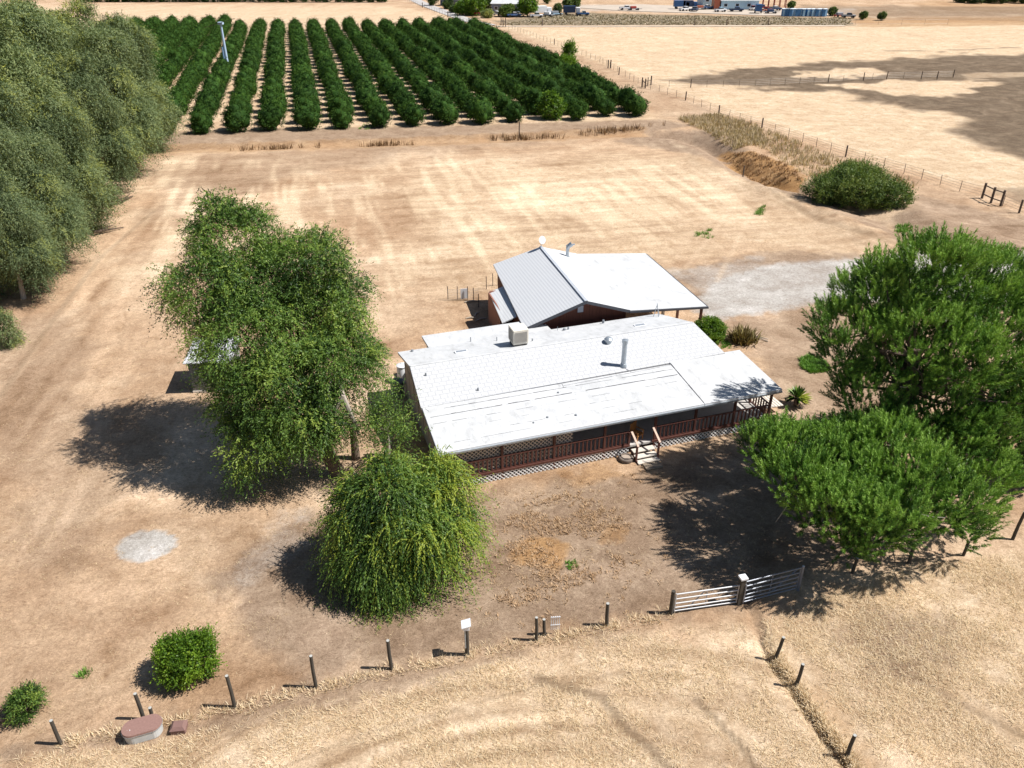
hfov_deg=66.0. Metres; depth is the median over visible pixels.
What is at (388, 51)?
orchard tree
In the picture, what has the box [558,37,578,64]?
tree
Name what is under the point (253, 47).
orchard tree
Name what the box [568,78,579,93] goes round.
orchard tree
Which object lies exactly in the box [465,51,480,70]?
orchard tree
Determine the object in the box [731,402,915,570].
pine tree
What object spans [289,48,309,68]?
orchard tree
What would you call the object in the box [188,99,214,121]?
orchard tree
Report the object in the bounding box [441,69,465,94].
orchard tree
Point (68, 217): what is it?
grey green tree
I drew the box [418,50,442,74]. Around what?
orchard tree
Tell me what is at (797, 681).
fence post
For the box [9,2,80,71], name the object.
grey green tree
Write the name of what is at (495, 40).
orchard tree
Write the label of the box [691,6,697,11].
parked vehicle
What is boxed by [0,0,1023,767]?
ground
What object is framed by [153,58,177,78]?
orchard tree
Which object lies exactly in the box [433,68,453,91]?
orchard tree
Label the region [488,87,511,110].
orchard tree
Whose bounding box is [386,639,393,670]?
fence post
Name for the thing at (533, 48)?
orchard tree
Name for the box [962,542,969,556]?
fence post
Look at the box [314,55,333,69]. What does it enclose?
orchard tree
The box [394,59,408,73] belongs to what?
orchard tree
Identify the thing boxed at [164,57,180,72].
orchard tree
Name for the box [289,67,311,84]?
orchard tree
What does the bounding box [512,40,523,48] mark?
orchard tree
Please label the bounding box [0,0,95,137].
grey green tree
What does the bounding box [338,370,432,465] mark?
willowy sapling
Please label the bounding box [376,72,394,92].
orchard tree
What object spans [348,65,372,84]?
orchard tree
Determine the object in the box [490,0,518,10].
house
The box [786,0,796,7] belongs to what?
tree
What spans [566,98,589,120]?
orchard tree
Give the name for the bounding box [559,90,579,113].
orchard tree
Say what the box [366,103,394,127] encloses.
orchard tree
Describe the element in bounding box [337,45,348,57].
orchard tree
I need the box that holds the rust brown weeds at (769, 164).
[726,151,801,185]
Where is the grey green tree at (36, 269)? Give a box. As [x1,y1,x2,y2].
[0,170,74,306]
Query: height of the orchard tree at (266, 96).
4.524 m
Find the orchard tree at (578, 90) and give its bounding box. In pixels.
[571,76,597,99]
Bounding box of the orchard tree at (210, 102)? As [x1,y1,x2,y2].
[195,96,217,116]
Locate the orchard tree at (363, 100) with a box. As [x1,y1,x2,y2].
[358,90,387,113]
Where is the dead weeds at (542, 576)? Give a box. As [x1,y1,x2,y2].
[454,465,668,632]
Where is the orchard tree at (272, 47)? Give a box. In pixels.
[264,43,286,55]
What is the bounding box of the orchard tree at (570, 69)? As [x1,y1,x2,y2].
[564,61,584,78]
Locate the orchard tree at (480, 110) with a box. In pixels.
[465,92,495,124]
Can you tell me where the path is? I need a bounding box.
[497,25,844,26]
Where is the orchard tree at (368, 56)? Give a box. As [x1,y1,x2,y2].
[361,48,387,69]
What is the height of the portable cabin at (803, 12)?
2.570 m
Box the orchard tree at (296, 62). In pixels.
[290,58,306,68]
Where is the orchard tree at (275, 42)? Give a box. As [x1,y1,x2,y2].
[266,38,286,53]
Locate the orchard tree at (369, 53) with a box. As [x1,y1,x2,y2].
[363,48,384,63]
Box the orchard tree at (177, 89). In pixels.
[167,83,190,102]
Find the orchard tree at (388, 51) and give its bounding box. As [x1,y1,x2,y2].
[383,46,398,62]
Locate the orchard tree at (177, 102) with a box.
[162,91,188,119]
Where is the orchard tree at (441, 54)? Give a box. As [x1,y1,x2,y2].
[437,50,447,60]
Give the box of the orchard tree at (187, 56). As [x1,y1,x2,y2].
[171,45,188,64]
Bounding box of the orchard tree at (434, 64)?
[422,57,443,77]
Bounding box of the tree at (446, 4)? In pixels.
[441,0,453,8]
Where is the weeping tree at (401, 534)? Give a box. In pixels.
[299,442,504,633]
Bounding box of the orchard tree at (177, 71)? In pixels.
[162,60,179,76]
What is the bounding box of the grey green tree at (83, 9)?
[47,0,103,74]
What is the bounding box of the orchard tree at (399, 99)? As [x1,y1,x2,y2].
[390,87,418,112]
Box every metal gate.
[673,584,739,611]
[744,567,801,601]
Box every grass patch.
[71,665,92,677]
[358,123,372,129]
[565,558,577,569]
[693,228,713,238]
[720,339,731,348]
[754,204,765,214]
[798,352,831,373]
[894,221,912,232]
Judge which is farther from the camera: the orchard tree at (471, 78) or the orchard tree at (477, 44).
the orchard tree at (477, 44)
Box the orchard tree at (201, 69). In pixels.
[191,64,208,81]
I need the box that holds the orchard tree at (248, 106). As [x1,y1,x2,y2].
[227,96,253,113]
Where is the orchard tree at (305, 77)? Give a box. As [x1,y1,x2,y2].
[286,71,317,93]
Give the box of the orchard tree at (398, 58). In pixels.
[394,55,411,69]
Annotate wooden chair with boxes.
[630,420,643,441]
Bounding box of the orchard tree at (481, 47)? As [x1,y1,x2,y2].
[474,42,486,56]
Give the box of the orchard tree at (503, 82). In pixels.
[495,71,516,90]
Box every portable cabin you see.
[802,8,805,16]
[810,8,814,16]
[815,8,819,16]
[821,8,825,16]
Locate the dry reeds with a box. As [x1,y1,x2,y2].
[228,121,665,150]
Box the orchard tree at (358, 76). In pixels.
[350,70,371,91]
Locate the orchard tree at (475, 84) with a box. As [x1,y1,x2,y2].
[470,75,485,93]
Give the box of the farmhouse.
[398,303,782,484]
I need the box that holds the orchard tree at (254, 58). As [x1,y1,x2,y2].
[238,53,259,66]
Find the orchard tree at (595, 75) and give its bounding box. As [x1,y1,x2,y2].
[578,70,600,82]
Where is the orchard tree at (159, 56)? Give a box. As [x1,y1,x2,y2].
[152,50,163,62]
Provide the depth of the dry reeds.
115.18 m
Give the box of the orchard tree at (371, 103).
[363,95,389,118]
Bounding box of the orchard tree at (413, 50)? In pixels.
[409,44,420,59]
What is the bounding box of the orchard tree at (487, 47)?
[480,43,495,59]
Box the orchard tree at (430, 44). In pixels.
[425,39,437,50]
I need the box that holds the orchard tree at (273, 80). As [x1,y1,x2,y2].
[260,74,287,96]
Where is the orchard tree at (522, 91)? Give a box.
[516,85,538,106]
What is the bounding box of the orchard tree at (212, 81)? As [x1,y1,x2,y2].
[199,76,228,96]
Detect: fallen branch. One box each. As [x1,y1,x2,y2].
[81,225,123,232]
[110,194,131,205]
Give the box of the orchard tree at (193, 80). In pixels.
[174,71,200,90]
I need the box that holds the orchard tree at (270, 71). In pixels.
[263,67,281,80]
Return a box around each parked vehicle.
[506,12,520,16]
[530,12,542,17]
[534,5,551,13]
[543,12,556,16]
[551,11,563,15]
[563,6,579,14]
[577,11,588,15]
[619,5,629,9]
[627,6,640,9]
[673,0,689,8]
[679,6,690,10]
[683,0,697,6]
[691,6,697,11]
[701,4,713,8]
[714,7,726,11]
[729,7,743,11]
[754,4,762,12]
[764,9,776,13]
[770,6,781,10]
[834,12,842,16]
[841,13,855,17]
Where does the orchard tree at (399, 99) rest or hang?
on the ground at (434, 218)
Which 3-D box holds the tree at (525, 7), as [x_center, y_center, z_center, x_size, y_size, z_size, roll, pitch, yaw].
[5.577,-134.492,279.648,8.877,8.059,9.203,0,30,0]
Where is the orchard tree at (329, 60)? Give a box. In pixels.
[316,56,339,75]
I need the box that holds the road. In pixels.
[412,0,494,24]
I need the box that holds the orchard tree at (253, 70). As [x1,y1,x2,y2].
[238,64,258,76]
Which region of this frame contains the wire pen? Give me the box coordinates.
[447,273,497,306]
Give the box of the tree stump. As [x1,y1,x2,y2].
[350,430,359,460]
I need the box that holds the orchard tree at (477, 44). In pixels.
[471,39,485,50]
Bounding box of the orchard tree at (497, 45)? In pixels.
[493,39,507,54]
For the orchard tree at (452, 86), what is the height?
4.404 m
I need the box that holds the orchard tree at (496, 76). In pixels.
[490,69,508,83]
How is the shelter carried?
on the ground at (434, 218)
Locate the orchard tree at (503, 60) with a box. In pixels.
[497,56,509,68]
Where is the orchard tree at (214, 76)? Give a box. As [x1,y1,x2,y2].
[200,72,229,91]
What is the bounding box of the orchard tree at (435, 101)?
[427,93,459,118]
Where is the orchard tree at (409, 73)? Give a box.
[404,64,428,87]
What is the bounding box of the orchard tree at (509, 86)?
[503,75,522,97]
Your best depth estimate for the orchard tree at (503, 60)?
166.14 m
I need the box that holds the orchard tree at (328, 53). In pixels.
[313,46,330,63]
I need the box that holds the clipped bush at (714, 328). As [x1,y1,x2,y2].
[694,314,727,344]
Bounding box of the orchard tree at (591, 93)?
[579,82,611,109]
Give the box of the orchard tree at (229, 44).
[219,39,242,56]
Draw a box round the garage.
[488,236,708,328]
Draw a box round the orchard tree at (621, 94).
[615,84,637,109]
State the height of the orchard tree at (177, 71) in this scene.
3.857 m
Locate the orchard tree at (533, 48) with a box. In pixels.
[526,44,540,53]
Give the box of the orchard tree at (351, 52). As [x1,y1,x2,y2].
[340,48,361,67]
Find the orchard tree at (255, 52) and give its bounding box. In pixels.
[238,46,262,60]
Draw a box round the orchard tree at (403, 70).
[397,63,414,77]
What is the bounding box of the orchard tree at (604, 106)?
[594,94,617,115]
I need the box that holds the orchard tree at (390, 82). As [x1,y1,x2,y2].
[382,74,407,94]
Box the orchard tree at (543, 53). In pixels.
[536,45,552,63]
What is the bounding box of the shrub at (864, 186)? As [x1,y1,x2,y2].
[799,156,918,211]
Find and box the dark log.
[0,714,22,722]
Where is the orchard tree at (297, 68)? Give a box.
[289,64,314,80]
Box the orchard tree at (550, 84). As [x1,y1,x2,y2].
[539,76,564,91]
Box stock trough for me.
[121,714,162,744]
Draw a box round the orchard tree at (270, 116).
[254,103,285,130]
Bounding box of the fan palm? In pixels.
[781,385,812,407]
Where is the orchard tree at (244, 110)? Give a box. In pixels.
[229,101,251,117]
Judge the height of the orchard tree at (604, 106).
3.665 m
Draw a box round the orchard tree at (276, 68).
[261,64,286,81]
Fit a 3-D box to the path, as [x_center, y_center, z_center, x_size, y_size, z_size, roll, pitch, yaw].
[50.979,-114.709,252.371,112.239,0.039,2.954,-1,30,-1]
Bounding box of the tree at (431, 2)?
[426,0,437,5]
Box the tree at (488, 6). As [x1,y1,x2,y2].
[485,0,491,8]
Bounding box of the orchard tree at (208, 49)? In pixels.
[199,43,214,57]
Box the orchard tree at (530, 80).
[523,68,542,86]
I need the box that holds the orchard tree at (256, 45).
[244,41,264,58]
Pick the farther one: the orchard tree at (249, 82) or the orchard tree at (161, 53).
the orchard tree at (161, 53)
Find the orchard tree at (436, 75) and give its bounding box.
[432,68,445,81]
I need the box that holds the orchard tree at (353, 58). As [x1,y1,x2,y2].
[343,54,359,64]
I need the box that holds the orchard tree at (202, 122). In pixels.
[186,109,214,134]
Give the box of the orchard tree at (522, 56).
[520,50,535,59]
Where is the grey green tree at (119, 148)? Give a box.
[19,45,154,199]
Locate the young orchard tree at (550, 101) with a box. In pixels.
[534,88,567,120]
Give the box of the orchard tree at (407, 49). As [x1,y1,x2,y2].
[404,43,415,56]
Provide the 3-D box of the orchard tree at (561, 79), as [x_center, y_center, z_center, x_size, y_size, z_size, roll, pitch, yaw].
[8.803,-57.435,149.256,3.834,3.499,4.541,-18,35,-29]
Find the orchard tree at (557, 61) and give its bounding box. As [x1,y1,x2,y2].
[548,57,564,68]
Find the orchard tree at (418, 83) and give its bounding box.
[410,78,426,95]
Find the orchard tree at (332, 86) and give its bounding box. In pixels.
[322,83,349,100]
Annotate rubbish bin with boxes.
[390,377,403,397]
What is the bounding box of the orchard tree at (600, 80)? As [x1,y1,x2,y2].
[593,73,608,87]
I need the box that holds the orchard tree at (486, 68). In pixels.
[478,61,498,74]
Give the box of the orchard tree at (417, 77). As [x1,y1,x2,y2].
[409,73,428,91]
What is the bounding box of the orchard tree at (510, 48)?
[504,44,518,57]
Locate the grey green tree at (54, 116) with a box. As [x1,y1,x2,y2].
[17,92,133,234]
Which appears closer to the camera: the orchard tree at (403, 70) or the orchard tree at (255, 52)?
the orchard tree at (403, 70)
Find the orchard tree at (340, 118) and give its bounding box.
[327,105,354,128]
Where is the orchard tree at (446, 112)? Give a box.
[430,98,461,124]
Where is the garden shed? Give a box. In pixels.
[183,336,239,392]
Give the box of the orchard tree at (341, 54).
[337,45,351,60]
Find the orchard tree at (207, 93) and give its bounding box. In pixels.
[192,85,222,112]
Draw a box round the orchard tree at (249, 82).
[233,75,258,96]
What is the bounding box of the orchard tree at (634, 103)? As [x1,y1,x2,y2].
[621,91,650,116]
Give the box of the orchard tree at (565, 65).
[561,61,571,73]
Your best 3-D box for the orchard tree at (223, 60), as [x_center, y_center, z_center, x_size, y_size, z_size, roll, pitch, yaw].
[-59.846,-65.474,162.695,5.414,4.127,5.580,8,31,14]
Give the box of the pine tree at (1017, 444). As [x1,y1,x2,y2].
[992,361,1023,469]
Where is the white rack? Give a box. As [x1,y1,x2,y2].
[550,616,560,628]
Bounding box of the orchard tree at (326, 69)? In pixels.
[318,65,339,84]
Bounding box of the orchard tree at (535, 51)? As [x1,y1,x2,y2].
[532,47,542,59]
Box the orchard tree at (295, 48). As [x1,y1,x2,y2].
[289,44,309,56]
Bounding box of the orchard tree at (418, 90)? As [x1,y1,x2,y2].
[414,83,427,100]
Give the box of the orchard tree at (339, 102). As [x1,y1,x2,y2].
[327,94,356,119]
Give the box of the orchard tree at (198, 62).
[188,57,209,76]
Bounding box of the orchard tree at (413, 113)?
[397,99,427,127]
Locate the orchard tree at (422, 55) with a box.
[415,52,428,65]
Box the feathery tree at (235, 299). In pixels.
[128,185,400,502]
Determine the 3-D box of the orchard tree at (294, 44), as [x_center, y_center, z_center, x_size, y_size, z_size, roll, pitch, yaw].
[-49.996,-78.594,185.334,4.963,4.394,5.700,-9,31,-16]
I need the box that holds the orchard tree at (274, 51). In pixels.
[263,45,284,60]
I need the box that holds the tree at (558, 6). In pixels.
[552,2,562,14]
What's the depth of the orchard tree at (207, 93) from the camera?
128.58 m
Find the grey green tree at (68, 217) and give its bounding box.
[0,127,103,279]
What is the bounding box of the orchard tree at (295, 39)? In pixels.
[288,34,309,54]
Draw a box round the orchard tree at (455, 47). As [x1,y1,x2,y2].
[451,42,461,50]
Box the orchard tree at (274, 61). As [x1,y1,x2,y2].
[260,57,285,78]
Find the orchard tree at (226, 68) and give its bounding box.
[212,61,231,79]
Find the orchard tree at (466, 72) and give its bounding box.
[460,68,473,84]
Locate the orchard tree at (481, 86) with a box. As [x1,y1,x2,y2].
[473,73,499,96]
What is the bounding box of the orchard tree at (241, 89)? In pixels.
[227,86,254,104]
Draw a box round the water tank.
[396,362,405,382]
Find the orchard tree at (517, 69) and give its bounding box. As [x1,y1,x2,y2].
[512,61,530,78]
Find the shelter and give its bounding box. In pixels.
[762,0,786,7]
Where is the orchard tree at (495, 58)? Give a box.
[490,52,504,69]
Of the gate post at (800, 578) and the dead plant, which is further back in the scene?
the dead plant
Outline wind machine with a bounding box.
[204,18,234,60]
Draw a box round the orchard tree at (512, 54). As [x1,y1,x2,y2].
[506,49,520,58]
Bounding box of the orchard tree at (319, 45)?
[313,42,334,60]
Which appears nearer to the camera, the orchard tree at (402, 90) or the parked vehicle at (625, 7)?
the orchard tree at (402, 90)
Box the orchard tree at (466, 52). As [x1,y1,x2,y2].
[460,46,480,59]
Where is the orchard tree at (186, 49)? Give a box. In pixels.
[174,44,190,56]
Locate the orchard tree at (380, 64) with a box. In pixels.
[370,56,394,80]
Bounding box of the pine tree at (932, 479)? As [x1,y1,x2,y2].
[826,394,1023,556]
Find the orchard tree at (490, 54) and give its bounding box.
[483,47,500,61]
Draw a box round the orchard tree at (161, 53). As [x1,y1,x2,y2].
[153,45,166,60]
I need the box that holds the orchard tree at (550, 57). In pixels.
[541,50,563,65]
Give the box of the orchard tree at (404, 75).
[402,64,417,83]
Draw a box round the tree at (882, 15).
[876,11,887,20]
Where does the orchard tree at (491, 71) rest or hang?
on the ground at (434, 218)
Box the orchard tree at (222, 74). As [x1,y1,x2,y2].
[205,67,230,86]
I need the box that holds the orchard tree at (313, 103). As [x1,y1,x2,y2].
[289,93,322,124]
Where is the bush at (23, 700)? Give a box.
[0,678,50,729]
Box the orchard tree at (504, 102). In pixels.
[494,95,516,116]
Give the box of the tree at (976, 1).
[968,0,983,3]
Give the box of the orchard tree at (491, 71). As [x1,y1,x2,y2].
[487,68,500,77]
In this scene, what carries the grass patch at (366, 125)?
on the ground at (434, 218)
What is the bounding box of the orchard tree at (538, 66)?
[533,62,547,71]
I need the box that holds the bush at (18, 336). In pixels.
[0,306,30,349]
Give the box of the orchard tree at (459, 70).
[454,60,476,78]
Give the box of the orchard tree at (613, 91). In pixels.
[607,84,619,102]
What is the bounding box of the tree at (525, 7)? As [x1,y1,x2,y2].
[516,0,539,16]
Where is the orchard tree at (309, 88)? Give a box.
[292,79,321,105]
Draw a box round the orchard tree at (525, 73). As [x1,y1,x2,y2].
[516,67,536,84]
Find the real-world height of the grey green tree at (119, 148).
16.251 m
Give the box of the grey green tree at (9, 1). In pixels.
[0,0,45,17]
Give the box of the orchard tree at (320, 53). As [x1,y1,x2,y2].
[313,49,332,65]
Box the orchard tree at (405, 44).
[402,39,413,50]
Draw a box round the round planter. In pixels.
[619,453,633,462]
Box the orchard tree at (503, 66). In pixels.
[501,57,521,74]
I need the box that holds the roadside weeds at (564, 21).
[500,13,852,24]
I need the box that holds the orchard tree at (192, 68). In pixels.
[178,62,203,84]
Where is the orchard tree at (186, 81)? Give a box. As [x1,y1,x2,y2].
[173,74,196,95]
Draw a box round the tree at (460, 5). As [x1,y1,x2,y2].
[452,0,471,15]
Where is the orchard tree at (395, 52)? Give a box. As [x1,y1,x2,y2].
[388,48,404,64]
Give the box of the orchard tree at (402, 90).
[391,88,412,106]
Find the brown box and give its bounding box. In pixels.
[169,719,187,734]
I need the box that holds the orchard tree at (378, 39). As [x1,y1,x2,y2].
[374,33,389,48]
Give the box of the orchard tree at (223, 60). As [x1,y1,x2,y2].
[205,57,235,72]
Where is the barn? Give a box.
[720,0,760,9]
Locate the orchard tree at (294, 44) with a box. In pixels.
[288,41,309,55]
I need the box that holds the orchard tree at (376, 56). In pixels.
[366,52,383,66]
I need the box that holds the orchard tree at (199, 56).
[185,52,208,69]
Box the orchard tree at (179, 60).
[172,55,185,69]
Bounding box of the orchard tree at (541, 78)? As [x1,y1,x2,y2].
[533,68,558,90]
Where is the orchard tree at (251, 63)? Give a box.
[236,56,260,74]
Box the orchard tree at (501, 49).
[496,44,508,57]
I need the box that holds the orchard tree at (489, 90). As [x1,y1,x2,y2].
[483,83,504,104]
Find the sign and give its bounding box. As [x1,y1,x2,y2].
[461,618,470,654]
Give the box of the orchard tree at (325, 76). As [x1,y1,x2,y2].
[320,71,336,87]
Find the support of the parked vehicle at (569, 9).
on the ground at (434, 218)
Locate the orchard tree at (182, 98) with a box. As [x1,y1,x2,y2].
[171,86,191,113]
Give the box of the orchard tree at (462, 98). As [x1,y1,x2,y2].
[454,87,475,110]
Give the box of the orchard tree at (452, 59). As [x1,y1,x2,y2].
[445,53,466,69]
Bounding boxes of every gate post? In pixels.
[668,590,675,614]
[735,574,748,605]
[796,565,804,590]
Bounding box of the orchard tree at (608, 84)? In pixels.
[600,78,616,90]
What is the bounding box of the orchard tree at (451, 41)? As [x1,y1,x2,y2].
[444,36,464,50]
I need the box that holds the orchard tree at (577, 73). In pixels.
[570,65,591,81]
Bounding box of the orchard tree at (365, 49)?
[360,43,377,62]
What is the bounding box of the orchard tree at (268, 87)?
[257,81,289,108]
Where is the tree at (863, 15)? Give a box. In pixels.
[858,10,868,19]
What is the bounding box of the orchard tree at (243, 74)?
[231,69,256,86]
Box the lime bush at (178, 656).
[146,622,227,690]
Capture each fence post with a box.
[49,719,62,745]
[133,692,144,716]
[148,706,153,713]
[225,674,236,708]
[309,655,317,688]
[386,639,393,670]
[535,616,537,640]
[542,618,545,635]
[605,602,609,625]
[773,636,784,660]
[794,663,804,685]
[845,734,856,756]
[851,557,858,573]
[907,542,916,563]
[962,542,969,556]
[1011,511,1023,539]
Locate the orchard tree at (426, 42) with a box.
[421,38,436,47]
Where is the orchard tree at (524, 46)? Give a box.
[518,41,532,53]
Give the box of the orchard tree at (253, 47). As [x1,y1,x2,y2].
[240,45,261,58]
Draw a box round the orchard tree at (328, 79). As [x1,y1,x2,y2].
[321,72,345,91]
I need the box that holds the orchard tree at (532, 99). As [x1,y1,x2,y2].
[520,84,546,114]
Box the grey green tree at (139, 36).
[87,10,192,150]
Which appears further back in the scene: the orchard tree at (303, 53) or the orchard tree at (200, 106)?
the orchard tree at (303, 53)
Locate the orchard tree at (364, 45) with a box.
[358,40,372,56]
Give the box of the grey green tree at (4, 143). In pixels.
[0,120,70,301]
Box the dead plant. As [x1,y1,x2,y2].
[727,323,767,346]
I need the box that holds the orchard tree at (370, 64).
[368,57,377,76]
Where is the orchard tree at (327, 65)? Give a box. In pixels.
[316,58,338,80]
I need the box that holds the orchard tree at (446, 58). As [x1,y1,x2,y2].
[441,49,463,68]
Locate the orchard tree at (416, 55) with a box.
[412,45,430,65]
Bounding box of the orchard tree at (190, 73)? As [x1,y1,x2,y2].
[178,69,199,86]
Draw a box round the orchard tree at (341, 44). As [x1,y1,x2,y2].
[334,38,354,56]
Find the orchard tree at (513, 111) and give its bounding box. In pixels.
[502,100,526,122]
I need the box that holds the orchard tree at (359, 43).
[356,37,368,52]
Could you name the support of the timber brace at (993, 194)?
on the ground at (434, 218)
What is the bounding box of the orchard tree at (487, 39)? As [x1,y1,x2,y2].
[483,35,492,45]
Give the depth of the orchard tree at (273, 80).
138.29 m
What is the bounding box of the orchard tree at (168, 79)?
[156,72,172,88]
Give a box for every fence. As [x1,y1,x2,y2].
[405,0,507,28]
[512,27,982,194]
[542,19,948,25]
[647,70,954,87]
[1002,195,1023,212]
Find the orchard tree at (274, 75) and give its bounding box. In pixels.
[267,72,284,84]
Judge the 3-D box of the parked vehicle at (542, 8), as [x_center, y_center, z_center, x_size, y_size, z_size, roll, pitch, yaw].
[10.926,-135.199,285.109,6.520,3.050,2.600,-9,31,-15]
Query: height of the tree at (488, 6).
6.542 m
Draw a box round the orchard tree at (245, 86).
[228,82,253,95]
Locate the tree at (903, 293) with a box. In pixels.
[796,220,1023,475]
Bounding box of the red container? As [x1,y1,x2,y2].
[711,0,719,8]
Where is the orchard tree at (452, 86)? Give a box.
[444,77,468,98]
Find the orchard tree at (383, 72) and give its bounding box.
[377,66,396,84]
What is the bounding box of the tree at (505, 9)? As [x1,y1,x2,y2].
[497,3,517,16]
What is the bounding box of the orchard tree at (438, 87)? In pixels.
[417,79,444,104]
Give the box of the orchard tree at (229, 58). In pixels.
[218,55,235,68]
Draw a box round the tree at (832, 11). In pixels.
[827,6,838,15]
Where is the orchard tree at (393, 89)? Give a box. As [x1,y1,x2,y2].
[384,78,407,100]
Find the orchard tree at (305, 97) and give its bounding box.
[297,92,318,102]
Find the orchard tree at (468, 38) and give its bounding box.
[461,33,482,47]
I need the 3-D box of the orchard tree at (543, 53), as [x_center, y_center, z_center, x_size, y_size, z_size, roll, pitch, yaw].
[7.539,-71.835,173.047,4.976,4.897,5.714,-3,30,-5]
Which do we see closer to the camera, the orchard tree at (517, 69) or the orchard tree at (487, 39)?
the orchard tree at (517, 69)
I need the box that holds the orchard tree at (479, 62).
[474,57,488,72]
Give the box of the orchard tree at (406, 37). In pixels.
[397,33,414,49]
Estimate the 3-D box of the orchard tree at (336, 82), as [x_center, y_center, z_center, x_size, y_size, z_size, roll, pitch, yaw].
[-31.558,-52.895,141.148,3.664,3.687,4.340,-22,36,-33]
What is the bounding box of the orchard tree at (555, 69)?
[544,63,565,76]
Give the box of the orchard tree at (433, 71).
[428,65,440,82]
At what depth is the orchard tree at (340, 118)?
119.43 m
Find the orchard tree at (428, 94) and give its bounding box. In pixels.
[416,84,445,112]
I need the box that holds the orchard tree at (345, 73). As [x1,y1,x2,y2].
[342,62,352,79]
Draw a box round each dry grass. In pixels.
[0,548,1023,767]
[56,604,865,767]
[678,112,918,186]
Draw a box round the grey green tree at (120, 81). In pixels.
[64,19,177,179]
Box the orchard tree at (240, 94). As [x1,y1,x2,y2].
[228,89,253,106]
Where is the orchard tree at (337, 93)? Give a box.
[322,85,354,112]
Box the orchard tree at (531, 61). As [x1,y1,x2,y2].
[521,53,541,69]
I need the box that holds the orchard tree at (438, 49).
[431,44,445,56]
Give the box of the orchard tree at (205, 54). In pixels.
[191,46,215,66]
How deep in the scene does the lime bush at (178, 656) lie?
30.81 m
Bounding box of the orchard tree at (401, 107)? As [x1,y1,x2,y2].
[393,99,418,119]
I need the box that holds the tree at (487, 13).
[480,8,494,17]
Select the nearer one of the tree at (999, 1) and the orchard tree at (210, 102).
the orchard tree at (210, 102)
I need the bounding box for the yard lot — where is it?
[580,4,828,15]
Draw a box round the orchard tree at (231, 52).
[220,47,238,64]
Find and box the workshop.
[697,0,711,5]
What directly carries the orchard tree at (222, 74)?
on the ground at (434, 218)
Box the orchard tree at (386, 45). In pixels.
[378,40,398,57]
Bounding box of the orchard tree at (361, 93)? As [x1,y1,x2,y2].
[354,81,380,109]
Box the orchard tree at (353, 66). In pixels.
[346,59,370,83]
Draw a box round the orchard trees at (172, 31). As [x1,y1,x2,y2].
[104,13,514,56]
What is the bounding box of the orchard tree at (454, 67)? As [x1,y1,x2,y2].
[451,57,465,73]
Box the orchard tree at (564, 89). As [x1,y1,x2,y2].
[553,85,572,95]
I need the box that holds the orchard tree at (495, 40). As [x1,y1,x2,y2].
[488,36,502,47]
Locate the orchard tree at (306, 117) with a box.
[290,101,322,129]
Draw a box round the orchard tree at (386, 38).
[378,34,396,50]
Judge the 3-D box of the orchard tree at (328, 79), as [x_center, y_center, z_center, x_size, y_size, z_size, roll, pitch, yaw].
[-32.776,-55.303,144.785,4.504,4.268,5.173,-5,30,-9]
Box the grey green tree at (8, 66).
[0,9,109,182]
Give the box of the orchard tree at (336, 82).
[327,78,343,89]
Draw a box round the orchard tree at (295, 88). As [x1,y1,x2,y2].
[288,82,305,103]
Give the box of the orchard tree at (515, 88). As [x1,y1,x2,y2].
[510,81,526,100]
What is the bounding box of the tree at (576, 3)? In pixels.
[561,0,580,6]
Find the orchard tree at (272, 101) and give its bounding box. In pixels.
[258,94,286,120]
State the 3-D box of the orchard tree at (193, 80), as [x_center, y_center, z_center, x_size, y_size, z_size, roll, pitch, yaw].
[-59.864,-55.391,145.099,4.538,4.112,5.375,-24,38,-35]
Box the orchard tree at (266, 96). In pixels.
[258,89,289,115]
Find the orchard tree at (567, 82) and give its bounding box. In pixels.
[560,77,575,88]
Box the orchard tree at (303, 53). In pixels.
[290,48,311,64]
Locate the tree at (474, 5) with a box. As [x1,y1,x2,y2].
[463,0,488,15]
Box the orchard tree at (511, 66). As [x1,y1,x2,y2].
[504,58,525,75]
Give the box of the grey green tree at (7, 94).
[0,69,88,223]
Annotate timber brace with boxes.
[641,76,651,87]
[981,183,1006,205]
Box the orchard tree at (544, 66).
[540,62,549,73]
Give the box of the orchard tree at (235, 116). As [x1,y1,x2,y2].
[220,100,253,132]
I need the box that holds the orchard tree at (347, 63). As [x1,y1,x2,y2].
[341,57,357,76]
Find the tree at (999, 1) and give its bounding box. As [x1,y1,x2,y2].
[990,0,1006,3]
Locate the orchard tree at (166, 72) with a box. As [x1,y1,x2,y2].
[154,66,175,84]
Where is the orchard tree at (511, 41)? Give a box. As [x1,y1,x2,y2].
[507,39,517,45]
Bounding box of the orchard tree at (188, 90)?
[177,81,195,103]
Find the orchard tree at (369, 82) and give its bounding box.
[354,77,380,98]
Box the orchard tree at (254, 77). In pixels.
[244,69,257,83]
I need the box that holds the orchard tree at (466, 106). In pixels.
[462,94,482,116]
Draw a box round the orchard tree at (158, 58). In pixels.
[151,54,161,63]
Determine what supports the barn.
on the ground at (434, 218)
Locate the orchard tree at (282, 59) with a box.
[263,53,286,66]
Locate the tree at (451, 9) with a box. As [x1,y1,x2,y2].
[448,4,455,12]
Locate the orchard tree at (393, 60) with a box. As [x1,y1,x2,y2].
[392,53,400,66]
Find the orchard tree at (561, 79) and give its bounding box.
[553,71,566,86]
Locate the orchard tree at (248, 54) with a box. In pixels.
[245,51,262,67]
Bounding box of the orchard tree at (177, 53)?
[164,47,187,67]
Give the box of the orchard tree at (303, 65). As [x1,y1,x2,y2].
[290,59,315,79]
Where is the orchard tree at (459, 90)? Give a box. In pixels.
[451,85,466,101]
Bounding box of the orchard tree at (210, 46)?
[200,40,217,56]
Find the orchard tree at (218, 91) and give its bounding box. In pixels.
[195,83,227,103]
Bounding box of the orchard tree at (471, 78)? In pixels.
[463,70,483,90]
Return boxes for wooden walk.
[642,460,662,470]

